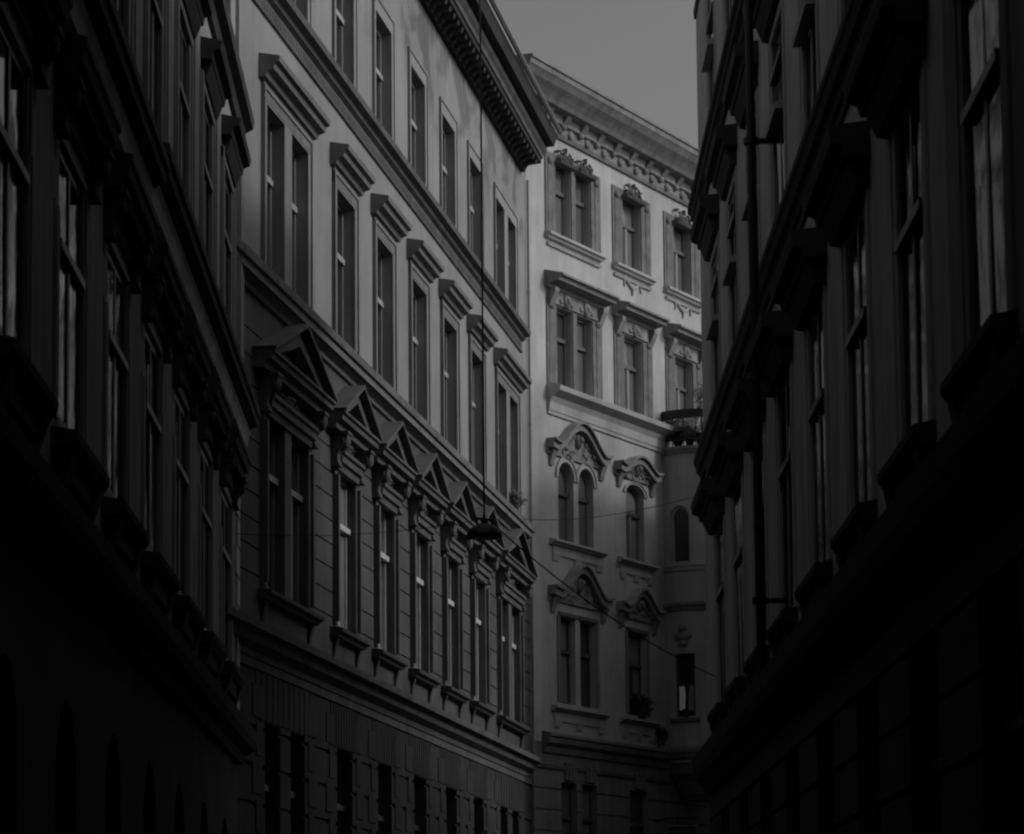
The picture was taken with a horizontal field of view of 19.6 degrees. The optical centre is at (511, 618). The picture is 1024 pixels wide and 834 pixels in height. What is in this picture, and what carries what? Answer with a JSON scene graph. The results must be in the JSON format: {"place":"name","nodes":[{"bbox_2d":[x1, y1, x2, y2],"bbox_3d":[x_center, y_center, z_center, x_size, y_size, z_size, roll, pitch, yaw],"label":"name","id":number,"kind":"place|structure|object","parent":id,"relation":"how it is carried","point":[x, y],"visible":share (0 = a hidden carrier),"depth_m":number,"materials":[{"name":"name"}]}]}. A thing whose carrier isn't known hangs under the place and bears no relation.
{"place":"outdoors","nodes":[
{"label":"outdoors","id":0,"kind":"place"},
{"bbox_2d":[0,0,169,833],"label":"dark house","id":1,"kind":"structure","parent":0,"point":[84,165],"depth_m":22.29,"materials":[{"name":"paint"}]},
{"bbox_2d":[0,21,29,346],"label":"window","id":2,"kind":"structure","parent":1,"relation":"in","point":[14,175],"depth_m":19.73,"materials":[{"name":"glass"}]},
{"bbox_2d":[55,813,59,826],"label":"window","id":3,"kind":"structure","parent":1,"relation":"in","point":[57,817],"depth_m":22.52,"materials":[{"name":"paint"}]},
{"bbox_2d":[58,148,85,430],"bbox_3d":[-3.375,-2.422,22.565,0.077,2.083,1.426,0,-7,-1],"label":"window","id":4,"kind":"structure","parent":1,"relation":"in","point":[72,282],"depth_m":22.64,"materials":[{"name":"glass"}]},
{"bbox_2d":[107,250,127,498],"bbox_3d":[-3.433,-2.042,25.613,0.076,2.083,1.426,0,-7,-1],"label":"window","id":5,"kind":"structure","parent":1,"relation":"in","point":[117,364],"depth_m":25.74,"materials":[{"name":"glass"}]},
{"bbox_2d":[114,0,124,30],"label":"window","id":6,"kind":"structure","parent":1,"relation":"in","point":[120,4],"depth_m":26.48,"materials":[{"name":"paint"}]},
{"bbox_2d":[226,0,561,833],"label":"apartment house","id":7,"kind":"structure","parent":0,"point":[388,686],"depth_m":50.33,"materials":[{"name":"paint"}]},
{"bbox_2d":[263,728,271,833],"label":"window","id":8,"kind":"structure","parent":7,"relation":"in","point":[268,788],"depth_m":42.13,"materials":[{"name":"glass"}]},
{"bbox_2d":[267,121,273,268],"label":"window","id":9,"kind":"structure","parent":7,"relation":"in","point":[270,184],"depth_m":43.25,"materials":[{"name":"glass"}]},
{"bbox_2d":[267,424,278,589],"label":"window","id":10,"kind":"structure","parent":7,"relation":"in","point":[273,481],"depth_m":42.65,"materials":[{"name":"black glass"}]},
{"bbox_2d":[289,737,295,833],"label":"window","id":11,"kind":"structure","parent":7,"relation":"in","point":[293,795],"depth_m":43.61,"materials":[{"name":"glass"}]},
{"bbox_2d":[292,150,297,292],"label":"window","id":12,"kind":"structure","parent":7,"relation":"in","point":[294,209],"depth_m":44.75,"materials":[{"name":"glass"}]},
{"bbox_2d":[292,442,302,602],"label":"window","id":13,"kind":"structure","parent":7,"relation":"in","point":[296,498],"depth_m":44.12,"materials":[{"name":"black glass"}]},
{"bbox_2d":[335,753,344,833],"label":"window","id":14,"kind":"structure","parent":7,"relation":"in","point":[340,808],"depth_m":46.84,"materials":[{"name":"paint"}]},
{"bbox_2d":[336,0,344,69],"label":"window","id":15,"kind":"structure","parent":7,"relation":"in","point":[340,22],"depth_m":48.43,"materials":[{"name":"glass"}]},
{"bbox_2d":[337,203,344,339],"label":"window","id":16,"kind":"structure","parent":7,"relation":"in","point":[340,261],"depth_m":47.93,"materials":[{"name":"glass"}]},
{"bbox_2d":[338,478,350,628],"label":"window","id":17,"kind":"structure","parent":7,"relation":"in","point":[343,485],"depth_m":47.31,"materials":[{"name":"grey glass"}]},
{"bbox_2d":[376,28,382,123],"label":"window","id":18,"kind":"structure","parent":7,"relation":"in","point":[379,78],"depth_m":51.49,"materials":[{"name":"glass"}]},
{"bbox_2d":[376,767,383,833],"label":"window","id":19,"kind":"structure","parent":7,"relation":"in","point":[380,818],"depth_m":49.86,"materials":[{"name":"glass"}]},
{"bbox_2d":[377,250,383,376],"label":"window","id":20,"kind":"structure","parent":7,"relation":"in","point":[379,257],"depth_m":50.99,"materials":[{"name":"glass"}]},
{"bbox_2d":[379,510,388,649],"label":"window","id":21,"kind":"structure","parent":7,"relation":"in","point":[384,558],"depth_m":50.39,"materials":[{"name":"grey glass"}]},
{"bbox_2d":[411,81,416,170],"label":"window","id":22,"kind":"structure","parent":7,"relation":"in","point":[413,126],"depth_m":54.52,"materials":[{"name":"glass"}]},
{"bbox_2d":[413,292,417,410],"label":"window","id":23,"kind":"structure","parent":7,"relation":"in","point":[415,342],"depth_m":53.99,"materials":[{"name":"glass"}]},
{"bbox_2d":[412,779,418,833],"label":"window","id":24,"kind":"structure","parent":7,"relation":"in","point":[416,828],"depth_m":52.89,"materials":[{"name":"glass"}]},
{"bbox_2d":[415,537,423,668],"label":"window","id":25,"kind":"structure","parent":7,"relation":"in","point":[420,582],"depth_m":53.41,"materials":[{"name":"grey glass"}]},
{"bbox_2d":[443,130,446,212],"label":"window","id":26,"kind":"structure","parent":7,"relation":"in","point":[444,135],"depth_m":57.51,"materials":[{"name":"glass"}]},
{"bbox_2d":[444,791,446,833],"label":"window","id":27,"kind":"structure","parent":7,"relation":"in","point":[445,792],"depth_m":55.91,"materials":[{"name":"glass"}]},
{"bbox_2d":[444,329,448,439],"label":"window","id":28,"kind":"structure","parent":7,"relation":"in","point":[445,332],"depth_m":57.01,"materials":[{"name":"glass"}]},
{"bbox_2d":[447,561,453,685],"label":"window","id":29,"kind":"structure","parent":7,"relation":"in","point":[450,603],"depth_m":56.41,"materials":[{"name":"grey glass"}]},
{"bbox_2d":[470,172,473,249],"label":"window","id":30,"kind":"structure","parent":7,"relation":"in","point":[471,196],"depth_m":60.43,"materials":[{"name":"glass"}]},
{"bbox_2d":[472,362,475,467],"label":"window","id":31,"kind":"structure","parent":7,"relation":"in","point":[473,404],"depth_m":59.93,"materials":[{"name":"glass"}]},
{"bbox_2d":[475,582,480,700],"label":"window","id":32,"kind":"structure","parent":7,"relation":"in","point":[478,623],"depth_m":59.34,"materials":[{"name":"white paint"}]},
{"bbox_2d":[512,610,515,719],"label":"window","id":33,"kind":"structure","parent":7,"relation":"in","point":[513,645],"depth_m":63.64,"materials":[{"name":"white paint"}]},
{"bbox_2d":[509,489,527,509],"bbox_3d":[0.054,-2.512,62.898,0.606,0.479,0.240,-1,-7,0],"label":"potted plant","id":34,"kind":"object","parent":7,"relation":"on","point":[515,495],"visible":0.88,"depth_m":62.87,"materials":[{"name":"grey plant"}]},
{"bbox_2d":[525,497,692,519],"bbox_3d":[1.512,-1.998,54.015,0.012,2.851,20.292,0,-7,-8],"label":"overhead wire","id":35,"kind":"object","parent":7,"relation":"attached to","point":[617,513],"visible":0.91,"depth_m":51.23,"materials":[{"name":"metal"}]},
{"bbox_2d":[479,0,484,513],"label":"lamp cord","id":36,"kind":"object","parent":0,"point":[482,258],"visible":1,"depth_m":38.87,"materials":[{"name":"metal"}]},
{"bbox_2d":[466,514,502,540],"bbox_3d":[-0.361,-1.191,38.442,0.480,0.325,0.480,-1,-7,0],"label":"street lamp","id":37,"kind":"object","parent":36,"relation":"hanging from","point":[483,530],"visible":1,"depth_m":38.30,"materials":[{"name":"metal"}]},
{"bbox_2d":[487,0,697,146],"label":"sky","id":38,"kind":"structure","parent":0,"point":[640,54],"materials":[{"name":"grey"}]},
{"bbox_2d":[516,53,709,833],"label":"corner house","id":39,"kind":"structure","parent":0,"point":[616,343],"depth_m":69.53,"materials":[{"name":"paint"}]},
{"bbox_2d":[555,165,565,235],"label":"window","id":40,"kind":"structure","parent":39,"relation":"in","point":[559,172],"depth_m":68.56,"materials":[{"name":"grey glass"}]},
{"bbox_2d":[557,311,566,386],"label":"window","id":41,"kind":"structure","parent":39,"relation":"in","point":[561,317],"depth_m":68.13,"materials":[{"name":"grey glass"}]},
{"bbox_2d":[558,465,568,540],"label":"window","id":42,"kind":"structure","parent":39,"relation":"in","point":[563,495],"depth_m":67.66,"materials":[{"name":"black glass"}]},
{"bbox_2d":[560,618,570,704],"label":"window","id":43,"kind":"structure","parent":39,"relation":"in","point":[565,640],"depth_m":67.24,"materials":[{"name":"glass"}]},
{"bbox_2d":[560,783,572,833],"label":"window","id":44,"kind":"structure","parent":39,"relation":"in","point":[567,818],"depth_m":66.79,"materials":[{"name":"glass"}]},
{"bbox_2d":[575,175,584,245],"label":"window","id":45,"kind":"structure","parent":39,"relation":"in","point":[579,182],"depth_m":69.42,"materials":[{"name":"grey glass"}]},
{"bbox_2d":[577,319,586,393],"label":"window","id":46,"kind":"structure","parent":39,"relation":"in","point":[581,325],"depth_m":69.00,"materials":[{"name":"grey glass"}]},
{"bbox_2d":[578,471,588,546],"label":"window","id":47,"kind":"structure","parent":39,"relation":"in","point":[583,501],"depth_m":68.53,"materials":[{"name":"black glass"}]},
{"bbox_2d":[580,623,590,707],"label":"window","id":48,"kind":"structure","parent":39,"relation":"in","point":[585,656],"depth_m":68.10,"materials":[{"name":"glass"}]},
{"bbox_2d":[581,785,592,833],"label":"window","id":49,"kind":"structure","parent":39,"relation":"in","point":[587,820],"depth_m":67.66,"materials":[{"name":"glass"}]},
{"bbox_2d":[622,199,635,268],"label":"window","id":50,"kind":"structure","parent":39,"relation":"in","point":[629,232],"depth_m":71.68,"materials":[{"name":"grey glass"}]},
{"bbox_2d":[624,338,637,412],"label":"window","id":51,"kind":"structure","parent":39,"relation":"in","point":[631,372],"depth_m":71.26,"materials":[{"name":"grey glass"}]},
{"bbox_2d":[626,486,639,560],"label":"window","id":52,"kind":"structure","parent":39,"relation":"in","point":[632,518],"depth_m":70.77,"materials":[{"name":"black glass"}]},
{"bbox_2d":[628,634,641,715],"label":"window","id":53,"kind":"structure","parent":39,"relation":"in","point":[635,666],"depth_m":70.34,"materials":[{"name":"glass"}]},
{"bbox_2d":[629,791,643,833],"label":"window","id":54,"kind":"structure","parent":39,"relation":"in","point":[636,798],"depth_m":69.91,"materials":[{"name":"glass"}]},
{"bbox_2d":[629,692,655,718],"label":"potted plant","id":55,"kind":"object","parent":39,"relation":"on","point":[641,703],"visible":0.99,"depth_m":69.97,"materials":[{"name":"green plant"}]},
{"bbox_2d":[655,727,668,744],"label":"potted plant","id":56,"kind":"object","parent":39,"relation":"on","point":[663,736],"visible":1,"depth_m":70.65,"materials":[{"name":"black plant"}]},
{"bbox_2d":[664,418,691,445],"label":"potted plant","id":57,"kind":"object","parent":39,"relation":"on","point":[677,425],"visible":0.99,"depth_m":72.05,"materials":[{"name":"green plant"}]},
{"bbox_2d":[673,225,685,291],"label":"window","id":58,"kind":"structure","parent":39,"relation":"in","point":[678,234],"depth_m":74.15,"materials":[{"name":"grey glass"}]},
{"bbox_2d":[672,506,689,563],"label":"window","id":59,"kind":"structure","parent":39,"relation":"in","point":[680,516],"depth_m":71.71,"materials":[{"name":"glass"}]},
{"bbox_2d":[675,360,687,423],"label":"window","id":60,"kind":"structure","parent":39,"relation":"in","point":[680,368],"depth_m":73.74,"materials":[{"name":"grey glass"}]},
{"bbox_2d":[676,654,695,716],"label":"window","id":61,"kind":"structure","parent":39,"relation":"in","point":[686,692],"depth_m":71.22,"materials":[{"name":"glass"}]},
{"bbox_2d":[681,708,691,716],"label":"potted plant","id":62,"kind":"object","parent":39,"relation":"on","point":[686,713],"visible":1,"depth_m":70.94,"materials":[{"name":"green plant"}]},
{"bbox_2d":[678,424,700,444],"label":"potted plant","id":63,"kind":"object","parent":39,"relation":"on","point":[689,431],"visible":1,"depth_m":71.88,"materials":[{"name":"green plant"}]},
{"bbox_2d":[684,417,700,444],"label":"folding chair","id":64,"kind":"object","parent":39,"relation":"on","point":[693,422],"visible":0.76,"depth_m":72.55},
{"bbox_2d":[691,378,702,444],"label":"potted plant","id":65,"kind":"object","parent":39,"relation":"on","point":[699,434],"visible":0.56,"depth_m":71.89,"materials":[{"name":"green plant"}]},
{"bbox_2d":[914,0,1023,833],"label":"dark house","id":66,"kind":"structure","parent":0,"point":[969,475],"depth_m":18.17,"materials":[{"name":"paint"}]},
{"bbox_2d":[960,0,1006,334],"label":"window","id":67,"kind":"structure","parent":66,"relation":"in","point":[981,112],"depth_m":18.00,"materials":[{"name":"glass"}]},
{"bbox_2d":[1001,585,1023,833],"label":"window","id":68,"kind":"structure","parent":66,"relation":"in","point":[1013,726],"depth_m":18.18,"materials":[{"name":"glass"}]},
{"label":"street","id":69,"kind":"structure","parent":0,"visible":0},
{"bbox_2d":[133,0,260,833],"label":"dark house","id":70,"kind":"structure","parent":69,"relation":"on","point":[195,733],"depth_m":32.47,"materials":[{"name":"paint"}]},
{"bbox_2d":[145,329,161,551],"bbox_3d":[-3.498,-1.668,28.613,0.091,2.083,1.426,0,-7,-1],"label":"window","id":71,"kind":"structure","parent":70,"relation":"in","point":[153,427],"depth_m":28.83,"materials":[{"name":"glass"}]},
{"bbox_2d":[150,0,162,125],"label":"window","id":72,"kind":"structure","parent":70,"relation":"in","point":[156,22],"depth_m":29.34,"materials":[{"name":"glass"}]},
{"bbox_2d":[175,393,188,594],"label":"window","id":73,"kind":"structure","parent":70,"relation":"in","point":[182,480],"depth_m":31.88,"materials":[{"name":"glass"}]},
{"bbox_2d":[179,22,189,189],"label":"window","id":74,"kind":"structure","parent":70,"relation":"in","point":[184,108],"depth_m":32.45,"materials":[{"name":"glass"}]},
{"bbox_2d":[200,446,211,630],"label":"window","id":75,"kind":"structure","parent":70,"relation":"in","point":[204,465],"depth_m":34.93,"materials":[{"name":"glass"}]},
{"bbox_2d":[204,107,212,257],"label":"window","id":76,"kind":"structure","parent":70,"relation":"in","point":[208,186],"depth_m":35.53,"materials":[{"name":"glass"}]},
{"bbox_2d":[221,491,231,660],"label":"window","id":77,"kind":"structure","parent":70,"relation":"in","point":[227,562],"depth_m":37.91,"materials":[{"name":"glass"}]},
{"bbox_2d":[225,181,231,313],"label":"window","id":78,"kind":"structure","parent":70,"relation":"in","point":[228,250],"depth_m":38.70,"materials":[{"name":"glass"}]},
{"bbox_2d":[235,520,476,535],"bbox_3d":[-2.038,-1.162,38.808,3.336,0.130,0.008,-2,-7,13],"label":"stay wire","id":79,"kind":"object","parent":70,"relation":"attached to","point":[352,534],"visible":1,"depth_m":38.82,"materials":[{"name":"metal"}]},
{"bbox_2d":[687,0,968,833],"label":"dark house","id":80,"kind":"structure","parent":69,"relation":"on","point":[817,209],"depth_m":26.75,"materials":[{"name":"grey paint"}]},
{"bbox_2d":[489,521,714,676],"bbox_3d":[1.282,-0.232,40.234,0.020,1.693,4.954,-6,-9,39],"label":"stay wire","id":81,"kind":"object","parent":80,"relation":"attached to","point":[502,532],"visible":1,"depth_m":39.98,"materials":[{"name":"metal"}]},
{"bbox_2d":[706,0,713,98],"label":"window","id":82,"kind":"structure","parent":80,"relation":"in","point":[709,27],"depth_m":41.99,"materials":[{"name":"glass"}]},
{"bbox_2d":[710,255,719,391],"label":"window","id":83,"kind":"structure","parent":80,"relation":"in","point":[714,290],"depth_m":41.61,"materials":[{"name":"glass"}]},
{"bbox_2d":[715,523,725,701],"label":"window","id":84,"kind":"structure","parent":80,"relation":"in","point":[719,596],"depth_m":41.08,"materials":[{"name":"glass"}]},
{"bbox_2d":[727,0,731,25],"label":"window","id":85,"kind":"structure","parent":80,"relation":"in","point":[729,2],"depth_m":38.88,"materials":[{"name":"glass"}]},
{"bbox_2d":[727,189,737,340],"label":"window","id":86,"kind":"structure","parent":80,"relation":"in","point":[731,232],"depth_m":38.30,"materials":[{"name":"glass"}]},
{"bbox_2d":[732,482,744,675],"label":"window","id":87,"kind":"structure","parent":80,"relation":"in","point":[737,562],"depth_m":37.74,"materials":[{"name":"glass"}]},
{"bbox_2d":[746,113,758,266],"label":"window","id":88,"kind":"structure","parent":80,"relation":"in","point":[755,113],"depth_m":34.69,"materials":[{"name":"glass"}]},
{"bbox_2d":[753,433,766,644],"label":"window","id":89,"kind":"structure","parent":80,"relation":"in","point":[762,433],"depth_m":34.22,"materials":[{"name":"glass"}]},
{"bbox_2d":[769,21,784,210],"bbox_3d":[2.848,-5.197,31.530,0.088,2.246,1.236,-1,-7,0],"label":"window","id":90,"kind":"structure","parent":80,"relation":"in","point":[776,79],"depth_m":31.62,"materials":[{"name":"glass"}]},
{"bbox_2d":[777,374,793,607],"bbox_3d":[2.890,-1.272,31.041,0.102,2.496,1.356,-1,-7,0],"label":"window","id":91,"kind":"structure","parent":80,"relation":"in","point":[784,474],"depth_m":31.23,"materials":[{"name":"glass"}]},
{"bbox_2d":[805,12,816,120],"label":"window","id":92,"kind":"structure","parent":80,"relation":"in","point":[810,44],"depth_m":28.41,"materials":[{"name":"glass"}]},
{"bbox_2d":[807,300,827,561],"bbox_3d":[2.880,-1.680,27.767,0.091,2.496,1.356,-1,-7,0],"label":"window","id":93,"kind":"structure","parent":80,"relation":"in","point":[816,415],"depth_m":27.88,"materials":[{"name":"glass"}]},
{"bbox_2d":[832,768,839,827],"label":"window","id":94,"kind":"structure","parent":80,"relation":"in","point":[833,816],"depth_m":27.91,"materials":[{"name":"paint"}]},
{"bbox_2d":[844,0,847,11],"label":"window","id":95,"kind":"structure","parent":80,"relation":"in","point":[845,1],"depth_m":25.45,"materials":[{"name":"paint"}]},
{"bbox_2d":[845,206,870,504],"bbox_3d":[2.875,-2.087,24.492,0.089,2.496,1.356,-1,-7,0],"label":"window","id":96,"kind":"structure","parent":80,"relation":"in","point":[856,340],"depth_m":24.59,"materials":[{"name":"glass"}]},
{"bbox_2d":[873,738,885,806],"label":"window","id":97,"kind":"structure","parent":80,"relation":"in","point":[876,795],"depth_m":24.65,"materials":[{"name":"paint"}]},
{"bbox_2d":[894,82,927,432],"bbox_3d":[2.877,-2.495,21.217,0.100,2.496,1.356,-1,-7,0],"label":"window","id":98,"kind":"structure","parent":80,"relation":"in","point":[909,243],"depth_m":21.31,"materials":[{"name":"glass"}]},
{"bbox_2d":[928,651,945,833],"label":"window","id":99,"kind":"structure","parent":80,"relation":"in","point":[934,765],"depth_m":21.47,"materials":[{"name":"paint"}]}
]}

